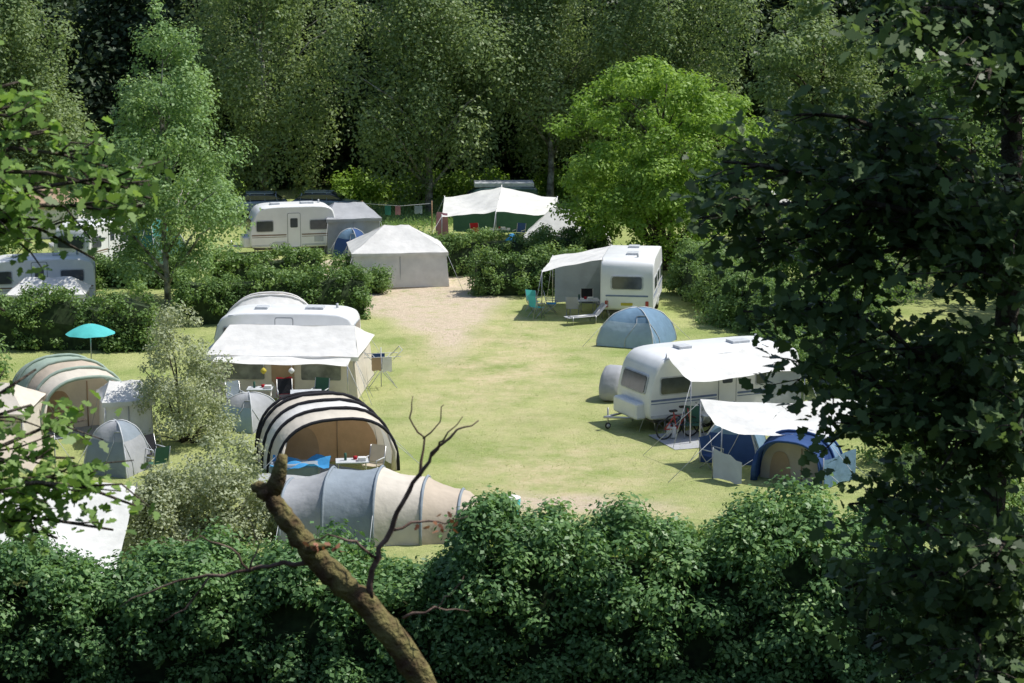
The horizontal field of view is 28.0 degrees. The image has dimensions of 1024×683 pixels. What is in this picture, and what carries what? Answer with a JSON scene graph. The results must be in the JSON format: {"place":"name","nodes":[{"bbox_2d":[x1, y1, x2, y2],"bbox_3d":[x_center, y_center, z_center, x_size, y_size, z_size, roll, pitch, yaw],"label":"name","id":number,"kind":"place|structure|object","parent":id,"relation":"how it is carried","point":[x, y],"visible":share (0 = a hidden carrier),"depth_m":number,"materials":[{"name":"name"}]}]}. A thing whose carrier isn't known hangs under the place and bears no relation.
{"place":"outdoors","nodes":[
{"label":"outdoors","id":0,"kind":"place"},
{"bbox_2d":[0,1,1023,682],"bbox_3d":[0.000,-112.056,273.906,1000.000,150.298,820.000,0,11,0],"label":"ground","id":1,"kind":"structure","parent":0,"point":[454,313],"depth_m":74.28,"materials":[{"name":"green plant"}]},
{"bbox_2d":[0,333,15,378],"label":"shrub","id":2,"kind":"object","parent":1,"relation":"on","point":[5,364],"visible":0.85,"depth_m":78.06,"materials":[{"name":"green plant"}]},
{"bbox_2d":[0,230,31,254],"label":"hedge","id":3,"kind":"object","parent":1,"relation":"on","point":[4,249],"visible":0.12,"depth_m":100.00,"materials":[{"name":"green plant"}]},
{"bbox_2d":[0,382,53,435],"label":"cream tent","id":4,"kind":"object","parent":1,"relation":"on","point":[23,396],"visible":0.48,"depth_m":66.79,"materials":[{"name":"fabric"}]},
{"bbox_2d":[0,433,72,481],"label":"beige tarp","id":5,"kind":"object","parent":1,"relation":"on","point":[26,464],"visible":0.27,"depth_m":61.67,"materials":[{"name":"fabric"}]},
{"bbox_2d":[0,250,95,299],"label":"caravan","id":6,"kind":"object","parent":1,"relation":"on","point":[79,266],"visible":0.46,"depth_m":92.69,"materials":[{"name":"metal"}]},
{"bbox_2d":[0,0,99,191],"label":"birch tree","id":7,"kind":"object","parent":1,"relation":"on","point":[15,36],"visible":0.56,"depth_m":122.33,"materials":[{"name":"green plant"}]},
{"bbox_2d":[6,276,93,304],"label":"white tent","id":8,"kind":"object","parent":1,"relation":"on","point":[72,282],"visible":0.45,"depth_m":90.33,"materials":[{"name":"fabric"}]},
{"bbox_2d":[25,188,88,238],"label":"tan roof tent","id":9,"kind":"object","parent":1,"relation":"on","point":[53,218],"visible":0.13,"depth_m":116.30,"materials":[{"name":"fabric"}]},
{"bbox_2d":[0,482,138,573],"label":"white party canopy","id":10,"kind":"object","parent":1,"relation":"on","point":[98,544],"visible":0.27,"depth_m":53.58,"materials":[{"name":"fabric"}]},
{"bbox_2d":[0,275,160,352],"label":"garden hedge","id":11,"kind":"object","parent":1,"relation":"on","point":[48,322],"visible":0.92,"depth_m":83.78,"materials":[{"name":"green plant"}]},
{"bbox_2d":[0,40,174,555],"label":"young oak tree","id":12,"kind":"object","parent":1,"relation":"on","point":[17,202],"visible":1,"depth_m":10.02,"materials":[{"name":"green plant"}]},
{"bbox_2d":[12,353,162,438],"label":"striped family tent","id":13,"kind":"object","parent":1,"relation":"on","point":[75,378],"visible":0.6,"depth_m":69.89,"materials":[{"name":"beige fabric"}]},
{"bbox_2d":[66,324,114,358],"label":"turquoise parasol","id":14,"kind":"object","parent":1,"relation":"on","point":[90,331],"visible":0.98,"depth_m":76.84,"materials":[{"name":"fabric"}]},
{"bbox_2d":[53,216,130,264],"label":"caravan","id":15,"kind":"object","parent":1,"relation":"on","point":[103,247],"visible":0.29,"depth_m":103.77,"materials":[{"name":"metal"}]},
{"bbox_2d":[30,245,190,289],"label":"garden hedge","id":16,"kind":"object","parent":1,"relation":"on","point":[157,281],"visible":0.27,"depth_m":99.35,"materials":[{"name":"green plant"}]},
{"bbox_2d":[78,419,162,480],"bbox_3d":[-12.399,3.246,64.332,2.200,1.633,2.600,3,11,17],"label":"grey dome tent","id":17,"kind":"object","parent":1,"relation":"on","point":[124,439],"visible":0.89,"depth_m":63.86,"materials":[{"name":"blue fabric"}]},
{"bbox_2d":[91,380,162,445],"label":"white side tent","id":18,"kind":"object","parent":1,"relation":"on","point":[114,395],"visible":0.69,"depth_m":67.68,"materials":[{"name":"fabric"}]},
{"bbox_2d":[48,0,260,304],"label":"young birch tree","id":19,"kind":"object","parent":1,"relation":"on","point":[166,143],"visible":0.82,"depth_m":92.81,"materials":[{"name":"green plant"}]},
{"bbox_2d":[144,433,165,466],"bbox_3d":[-11.328,3.478,64.811,0.597,1.012,0.580,8,14,38],"label":"camping chair","id":20,"kind":"object","parent":1,"relation":"on","point":[150,439],"visible":0.61,"depth_m":64.96,"materials":[{"name":"fabric"}]},
{"bbox_2d":[126,219,186,265],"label":"teal dome tent","id":21,"kind":"object","parent":1,"relation":"on","point":[151,238],"visible":0.09,"depth_m":106.28,"materials":[{"name":"fabric"}]},
{"bbox_2d":[145,446,170,475],"bbox_3d":[-10.976,3.712,63.579,0.580,1.012,0.597,-10,14,-42],"label":"camping chair","id":22,"kind":"object","parent":1,"relation":"on","point":[161,455],"visible":0.77,"depth_m":63.39,"materials":[{"name":"fabric"}]},
{"bbox_2d":[122,458,206,554],"bbox_3d":[-9.652,4.445,56.095,2.682,2.614,2.923,0,11,0],"label":"silver willow shrub","id":23,"kind":"object","parent":1,"relation":"on","point":[163,485],"visible":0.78,"depth_m":55.58,"materials":[{"name":"grey plant"}]},
{"bbox_2d":[132,300,240,446],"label":"silver willow shrub","id":24,"kind":"object","parent":1,"relation":"on","point":[179,425],"visible":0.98,"depth_m":67.28,"materials":[{"name":"grey plant"}]},
{"bbox_2d":[172,429,277,545],"bbox_3d":[-8.010,4.026,57.063,3.529,3.095,3.469,6,12,30],"label":"silver willow shrub","id":25,"kind":"object","parent":1,"relation":"on","point":[214,491],"visible":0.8,"depth_m":56.56,"materials":[{"name":"grey plant"}]},
{"bbox_2d":[224,380,243,398],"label":"camping chair","id":26,"kind":"object","parent":1,"relation":"on","point":[235,387],"visible":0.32,"depth_m":73.02,"materials":[{"name":"fabric"}]},
{"bbox_2d":[207,391,274,436],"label":"grey dome tent","id":27,"kind":"object","parent":1,"relation":"on","point":[251,407],"visible":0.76,"depth_m":69.73,"materials":[{"name":"fabric"}]},
{"bbox_2d":[205,291,307,354],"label":"white dome awning","id":28,"kind":"object","parent":1,"relation":"on","point":[271,297],"visible":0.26,"depth_m":82.32,"materials":[{"name":"fabric"}]},
{"bbox_2d":[228,191,287,214],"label":"parked car","id":29,"kind":"object","parent":1,"relation":"on","point":[254,198],"visible":0.3,"depth_m":125.89,"materials":[{"name":"silver metal"}]},
{"bbox_2d":[0,516,516,682],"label":"foreground hedge","id":30,"kind":"object","parent":1,"relation":"on","point":[66,619],"visible":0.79,"depth_m":45.41,"materials":[{"name":"green plant"}]},
{"bbox_2d":[246,381,272,396],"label":"camping table","id":31,"kind":"object","parent":1,"relation":"on","point":[264,387],"visible":0.81,"depth_m":73.05,"materials":[{"name":"grey plastic"}]},
{"bbox_2d":[155,0,374,203],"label":"birch tree","id":32,"kind":"object","parent":1,"relation":"on","point":[253,107],"visible":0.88,"depth_m":126.91,"materials":[{"name":"green plant"}]},
{"bbox_2d":[203,242,330,282],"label":"garden hedge","id":33,"kind":"object","parent":1,"relation":"on","point":[304,262],"visible":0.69,"depth_m":98.34,"materials":[{"name":"green plant"}]},
{"bbox_2d":[167,258,375,324],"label":"garden hedge","id":34,"kind":"object","parent":1,"relation":"on","point":[212,301],"visible":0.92,"depth_m":90.06,"materials":[{"name":"green plant"}]},
{"bbox_2d":[203,303,360,360],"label":"caravan","id":35,"kind":"object","parent":1,"relation":"on","point":[299,314],"visible":0.27,"depth_m":78.50,"materials":[{"name":"white metal"}]},
{"bbox_2d":[231,199,334,254],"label":"old caravan","id":36,"kind":"object","parent":1,"relation":"on","point":[297,223],"visible":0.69,"depth_m":109.95,"materials":[{"name":"metal"}]},
{"bbox_2d":[196,353,372,402],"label":"porch sun sail","id":37,"kind":"object","parent":1,"relation":"on","point":[256,358],"visible":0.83,"depth_m":74.06,"materials":[{"name":"white fabric"}]},
{"bbox_2d":[276,376,292,399],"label":"chair","id":38,"kind":"object","parent":1,"relation":"on","point":[284,386],"visible":0.75,"depth_m":73.44,"materials":[{"name":"fabric"}]},
{"bbox_2d":[206,324,379,404],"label":"caravan porch awning","id":39,"kind":"object","parent":1,"relation":"on","point":[352,342],"visible":0.81,"depth_m":74.94,"materials":[{"name":"white fabric"}]},
{"bbox_2d":[119,396,478,682],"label":"dead mossy tree","id":40,"kind":"object","parent":1,"relation":"on","point":[391,635],"visible":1,"depth_m":9.34,"materials":[{"name":"brown wood"}]},
{"bbox_2d":[269,454,330,475],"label":"covered boxes","id":41,"kind":"object","parent":1,"relation":"on","point":[311,466],"visible":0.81,"depth_m":62.78,"materials":[{"name":"blue plastic"}]},
{"bbox_2d":[312,377,329,390],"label":"camping chair","id":42,"kind":"object","parent":1,"relation":"on","point":[322,383],"visible":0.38,"depth_m":73.64,"materials":[{"name":"fabric"}]},
{"bbox_2d":[291,190,361,205],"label":"parked car","id":43,"kind":"object","parent":1,"relation":"on","point":[328,197],"visible":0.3,"depth_m":126.40,"materials":[{"name":"silver metal"}]},
{"bbox_2d":[237,390,418,472],"bbox_3d":[-6.052,2.782,65.255,5.863,2.203,3.988,-4,11,-20],"label":"cream tunnel tent","id":44,"kind":"object","parent":1,"relation":"on","point":[305,425],"visible":0.94,"depth_m":64.99,"materials":[{"name":"fabric"}]},
{"bbox_2d":[324,250,351,277],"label":"round bush","id":45,"kind":"object","parent":1,"relation":"on","point":[336,264],"visible":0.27,"depth_m":99.61,"materials":[{"name":"green plant"}]},
{"bbox_2d":[328,228,363,257],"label":"navy dome tent","id":46,"kind":"object","parent":1,"relation":"on","point":[343,238],"visible":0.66,"depth_m":109.31,"materials":[{"name":"fabric"}]},
{"bbox_2d":[335,453,368,469],"bbox_3d":[-4.900,3.879,62.826,1.000,0.959,0.600,-1,11,-6],"label":"camping table","id":47,"kind":"object","parent":1,"relation":"on","point":[356,460],"visible":0.77,"depth_m":62.62,"materials":[{"name":"grey plastic"}]},
{"bbox_2d":[323,202,381,253],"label":"grey awning tent","id":48,"kind":"object","parent":1,"relation":"on","point":[363,217],"visible":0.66,"depth_m":110.74,"materials":[{"name":"fabric"}]},
{"bbox_2d":[326,165,397,203],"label":"shrub","id":49,"kind":"object","parent":1,"relation":"on","point":[354,187],"visible":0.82,"depth_m":132.55,"materials":[{"name":"green plant"}]},
{"bbox_2d":[333,557,406,644],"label":"hedge shoots","id":50,"kind":"object","parent":1,"relation":"on","point":[361,626],"visible":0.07,"depth_m":46.18,"materials":[{"name":"green plant"}]},
{"bbox_2d":[361,443,385,469],"bbox_3d":[-4.280,3.738,63.442,0.580,1.012,0.597,6,12,28],"label":"camping chair","id":51,"kind":"object","parent":1,"relation":"on","point":[377,453],"visible":0.77,"depth_m":63.57,"materials":[{"name":"fabric"}]},
{"bbox_2d":[275,465,477,546],"bbox_3d":[-3.581,4.441,57.548,5.548,1.820,5.012,1,11,4],"label":"grey beige tunnel tent","id":52,"kind":"object","parent":1,"relation":"on","point":[370,500],"visible":0.8,"depth_m":56.38,"materials":[{"name":"fabric"}]},
{"bbox_2d":[367,263,395,293],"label":"round bush","id":53,"kind":"object","parent":1,"relation":"on","point":[382,281],"visible":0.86,"depth_m":97.75,"materials":[{"name":"green plant"}]},
{"bbox_2d":[363,346,401,387],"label":"clothes drying rack","id":54,"kind":"object","parent":1,"relation":"on","point":[380,361],"visible":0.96,"depth_m":76.35,"materials":[{"name":"multicoloured plastic"}]},
{"bbox_2d":[362,201,432,234],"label":"washing line","id":55,"kind":"object","parent":1,"relation":"on","point":[417,209],"visible":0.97,"depth_m":117.65,"materials":[{"name":"fabric"}]},
{"bbox_2d":[343,225,461,287],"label":"white pavilion tent","id":56,"kind":"object","parent":1,"relation":"on","point":[413,257],"visible":0.88,"depth_m":99.59,"materials":[{"name":"fabric"}]},
{"bbox_2d":[303,0,533,211],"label":"birch tree","id":57,"kind":"object","parent":1,"relation":"on","point":[456,50],"visible":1,"depth_m":124.42,"materials":[{"name":"green plant"}]},
{"bbox_2d":[387,163,457,203],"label":"shrub","id":58,"kind":"object","parent":1,"relation":"on","point":[440,192],"visible":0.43,"depth_m":133.62,"materials":[{"name":"green plant"}]},
{"bbox_2d":[443,165,510,196],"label":"shrub","id":59,"kind":"object","parent":1,"relation":"on","point":[459,189],"visible":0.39,"depth_m":134.11,"materials":[{"name":"green plant"}]},
{"bbox_2d":[436,208,543,236],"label":"canopy walls","id":60,"kind":"structure","parent":1,"relation":"on","point":[461,223],"depth_m":118.27,"materials":[{"name":"green fabric"}]},
{"bbox_2d":[429,185,558,240],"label":"peaked canopy","id":61,"kind":"object","parent":1,"relation":"on","point":[501,199],"visible":0.88,"depth_m":116.45,"materials":[{"name":"white fabric"}]},
{"bbox_2d":[465,180,537,194],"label":"parked van","id":62,"kind":"object","parent":1,"relation":"on","point":[528,186],"visible":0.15,"depth_m":123.70,"materials":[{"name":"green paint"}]},
{"bbox_2d":[0,0,1023,191],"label":"forest trees","id":63,"kind":"object","parent":1,"relation":"on","point":[104,46],"visible":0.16,"depth_m":138.67,"materials":[{"name":"green plant"}]},
{"bbox_2d":[416,222,614,276],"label":"garden hedge","id":64,"kind":"object","parent":1,"relation":"on","point":[459,248],"visible":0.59,"depth_m":103.29,"materials":[{"name":"green plant"}]},
{"bbox_2d":[347,196,689,227],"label":"long grass","id":65,"kind":"structure","parent":1,"relation":"on","point":[398,218],"depth_m":125.60,"materials":[{"name":"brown plant"}]},
{"bbox_2d":[464,239,587,296],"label":"garden hedge","id":66,"kind":"object","parent":1,"relation":"on","point":[508,274],"visible":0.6,"depth_m":97.15,"materials":[{"name":"green plant"}]},
{"bbox_2d":[522,164,578,204],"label":"shrub","id":67,"kind":"object","parent":1,"relation":"on","point":[559,191],"visible":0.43,"depth_m":132.71,"materials":[{"name":"green plant"}]},
{"bbox_2d":[466,0,645,196],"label":"birch tree","id":68,"kind":"object","parent":1,"relation":"on","point":[551,39],"visible":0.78,"depth_m":128.24,"materials":[{"name":"green plant"}]},
{"bbox_2d":[524,208,617,244],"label":"white ridge tent","id":69,"kind":"object","parent":1,"relation":"on","point":[556,224],"visible":0.18,"depth_m":110.89,"materials":[{"name":"fabric"}]},
{"bbox_2d":[533,244,611,318],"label":"caravan sun awning","id":70,"kind":"object","parent":1,"relation":"on","point":[560,260],"visible":0.95,"depth_m":92.65,"materials":[{"name":"white fabric"}]},
{"bbox_2d":[565,297,579,318],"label":"camping chair","id":71,"kind":"object","parent":1,"relation":"on","point":[571,302],"visible":0.94,"depth_m":90.93,"materials":[{"name":"fabric"}]},
{"bbox_2d":[555,260,601,302],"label":"awning side wall","id":72,"kind":"structure","parent":1,"relation":"on","point":[571,280],"depth_m":94.78,"materials":[{"name":"grey fabric"}]},
{"bbox_2d":[564,303,606,324],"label":"sun lounger","id":73,"kind":"object","parent":1,"relation":"on","point":[599,310],"visible":1,"depth_m":90.09,"materials":[{"name":"metal"}]},
{"bbox_2d":[599,364,621,400],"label":"covered scooter","id":74,"kind":"object","parent":1,"relation":"on","point":[608,383],"visible":0.65,"depth_m":73.96,"materials":[{"name":"grey fabric"}]},
{"bbox_2d":[603,535,649,657],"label":"hedge shoots","id":75,"kind":"object","parent":1,"relation":"on","point":[637,565],"visible":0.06,"depth_m":45.83,"materials":[{"name":"green plant"}]},
{"bbox_2d":[597,244,661,316],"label":"touring caravan","id":76,"kind":"object","parent":1,"relation":"on","point":[631,274],"visible":0.97,"depth_m":90.35,"materials":[{"name":"metal"}]},
{"bbox_2d":[582,306,689,347],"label":"grey blue dome tent","id":77,"kind":"object","parent":1,"relation":"on","point":[632,326],"visible":0.96,"depth_m":84.67,"materials":[{"name":"fabric"}]},
{"bbox_2d":[542,54,777,270],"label":"round maple tree","id":78,"kind":"object","parent":1,"relation":"on","point":[605,192],"visible":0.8,"depth_m":101.86,"materials":[{"name":"green plant"}]},
{"bbox_2d":[649,430,706,449],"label":"ground mat","id":79,"kind":"object","parent":1,"relation":"on","point":[681,440],"visible":0.31,"depth_m":68.33,"materials":[{"name":"grey fabric"}]},
{"bbox_2d":[656,406,698,439],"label":"bicycle","id":80,"kind":"object","parent":79,"relation":"on","point":[674,416],"visible":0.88,"depth_m":68.52,"materials":[{"name":"rubber"}]},
{"bbox_2d":[684,406,701,438],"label":"camping chair","id":81,"kind":"object","parent":79,"relation":"on","point":[695,411],"visible":0.77,"depth_m":68.92,"materials":[{"name":"fabric"}]},
{"bbox_2d":[587,0,769,188],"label":"birch tree","id":82,"kind":"object","parent":1,"relation":"on","point":[660,26],"visible":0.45,"depth_m":125.56,"materials":[{"name":"green plant"}]},
{"bbox_2d":[603,334,798,430],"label":"caravan","id":83,"kind":"object","parent":1,"relation":"on","point":[653,384],"visible":0.59,"depth_m":69.98,"materials":[{"name":"metal"}]},
{"bbox_2d":[639,346,815,447],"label":"caravan awning canopy","id":84,"kind":"object","parent":83,"relation":"attached to","point":[710,367],"visible":0.73,"depth_m":69.17,"materials":[{"name":"white fabric"}]},
{"bbox_2d":[766,371,800,403],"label":"awning windbreak","id":85,"kind":"object","parent":83,"relation":"attached to","point":[780,377],"visible":0.27,"depth_m":69.36,"materials":[{"name":"grey fabric"}]},
{"bbox_2d":[698,435,723,470],"bbox_3d":[6.275,3.515,64.617,0.597,1.012,0.580,10,15,43],"label":"camping chair","id":86,"kind":"object","parent":1,"relation":"on","point":[704,441],"visible":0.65,"depth_m":64.67,"materials":[{"name":"fabric"}]},
{"bbox_2d":[689,260,756,330],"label":"shrub","id":87,"kind":"object","parent":1,"relation":"on","point":[722,305],"visible":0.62,"depth_m":88.75,"materials":[{"name":"green plant"}]},
{"bbox_2d":[712,447,741,483],"bbox_3d":[6.586,3.841,62.871,0.038,1.000,1.224,-9,14,-40],"label":"windbreak","id":88,"kind":"object","parent":1,"relation":"on","point":[727,467],"visible":1,"depth_m":62.91,"materials":[{"name":"grey fabric"}]},
{"bbox_2d":[688,424,767,465],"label":"blue dome tent","id":89,"kind":"object","parent":1,"relation":"on","point":[742,448],"visible":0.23,"depth_m":65.22,"materials":[{"name":"blue fabric"}]},
{"bbox_2d":[434,467,1023,682],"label":"foreground hedge","id":90,"kind":"object","parent":1,"relation":"on","point":[754,613],"visible":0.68,"depth_m":45.18,"materials":[{"name":"green plant"}]},
{"bbox_2d":[662,234,804,333],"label":"garden hedge","id":91,"kind":"object","parent":1,"relation":"on","point":[695,280],"visible":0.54,"depth_m":92.91,"materials":[{"name":"green plant"}]},
{"bbox_2d":[643,399,866,490],"bbox_3d":[8.664,3.078,64.182,8.858,2.024,5.610,0,11,0],"label":"tarp shelter","id":92,"kind":"object","parent":1,"relation":"on","point":[749,418],"visible":0.68,"depth_m":64.76,"materials":[{"name":"white fabric"}]},
{"bbox_2d":[750,320,805,357],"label":"shrub","id":93,"kind":"object","parent":1,"relation":"on","point":[781,335],"visible":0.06,"depth_m":78.53,"materials":[{"name":"green plant"}]},
{"bbox_2d":[742,429,867,489],"bbox_3d":[8.990,3.428,63.564,4.111,1.567,2.688,6,12,27],"label":"blue tan tent","id":94,"kind":"object","parent":1,"relation":"on","point":[775,455],"visible":0.71,"depth_m":63.00,"materials":[{"name":"blue fabric"}]},
{"bbox_2d":[732,0,914,244],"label":"deciduous tree","id":95,"kind":"object","parent":1,"relation":"on","point":[794,53],"visible":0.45,"depth_m":109.85,"materials":[{"name":"green plant"}]},
{"bbox_2d":[738,192,929,305],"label":"deciduous tree","id":96,"kind":"object","parent":1,"relation":"on","point":[797,274],"visible":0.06,"depth_m":90.02,"materials":[{"name":"green plant"}]},
{"bbox_2d":[791,278,877,355],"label":"shrub","id":97,"kind":"object","parent":1,"relation":"on","point":[833,295],"visible":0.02,"depth_m":80.29,"materials":[{"name":"green plant"}]},
{"bbox_2d":[822,449,855,489],"bbox_3d":[9.986,3.897,62.574,0.038,1.000,1.789,10,14,41],"label":"windbreak","id":98,"kind":"object","parent":1,"relation":"on","point":[841,472],"visible":0.7,"depth_m":62.60,"materials":[{"name":"blue fabric"}]},
{"bbox_2d":[659,0,1023,682],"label":"oak tree","id":99,"kind":"object","parent":1,"relation":"on","point":[969,224],"visible":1,"depth_m":13.89,"materials":[{"name":"green plant"}]},
{"bbox_2d":[792,312,890,398],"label":"shrub","id":100,"kind":"object","parent":1,"relation":"on","point":[804,356],"visible":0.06,"depth_m":76.21,"materials":[{"name":"green plant"}]},
{"bbox_2d":[822,270,896,336],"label":"shrub","id":101,"kind":"object","parent":1,"relation":"on","point":[872,308],"visible":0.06,"depth_m":86.13,"materials":[{"name":"green plant"}]},
{"bbox_2d":[847,392,982,482],"bbox_3d":[13.127,2.569,64.661,4.911,3.116,4.705,0,11,0],"label":"shrub","id":102,"kind":"object","parent":1,"relation":"on","point":[906,449],"visible":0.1,"depth_m":64.80,"materials":[{"name":"green plant"}]},
{"bbox_2d":[890,13,1023,288],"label":"deciduous tree","id":103,"kind":"object","parent":1,"relation":"on","point":[973,138],"visible":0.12,"depth_m":97.50,"materials":[{"name":"green plant"}]},
{"bbox_2d":[916,439,1023,518],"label":"shrub","id":104,"kind":"object","parent":1,"relation":"on","point":[1012,500],"visible":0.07,"depth_m":58.16,"materials":[{"name":"green plant"}]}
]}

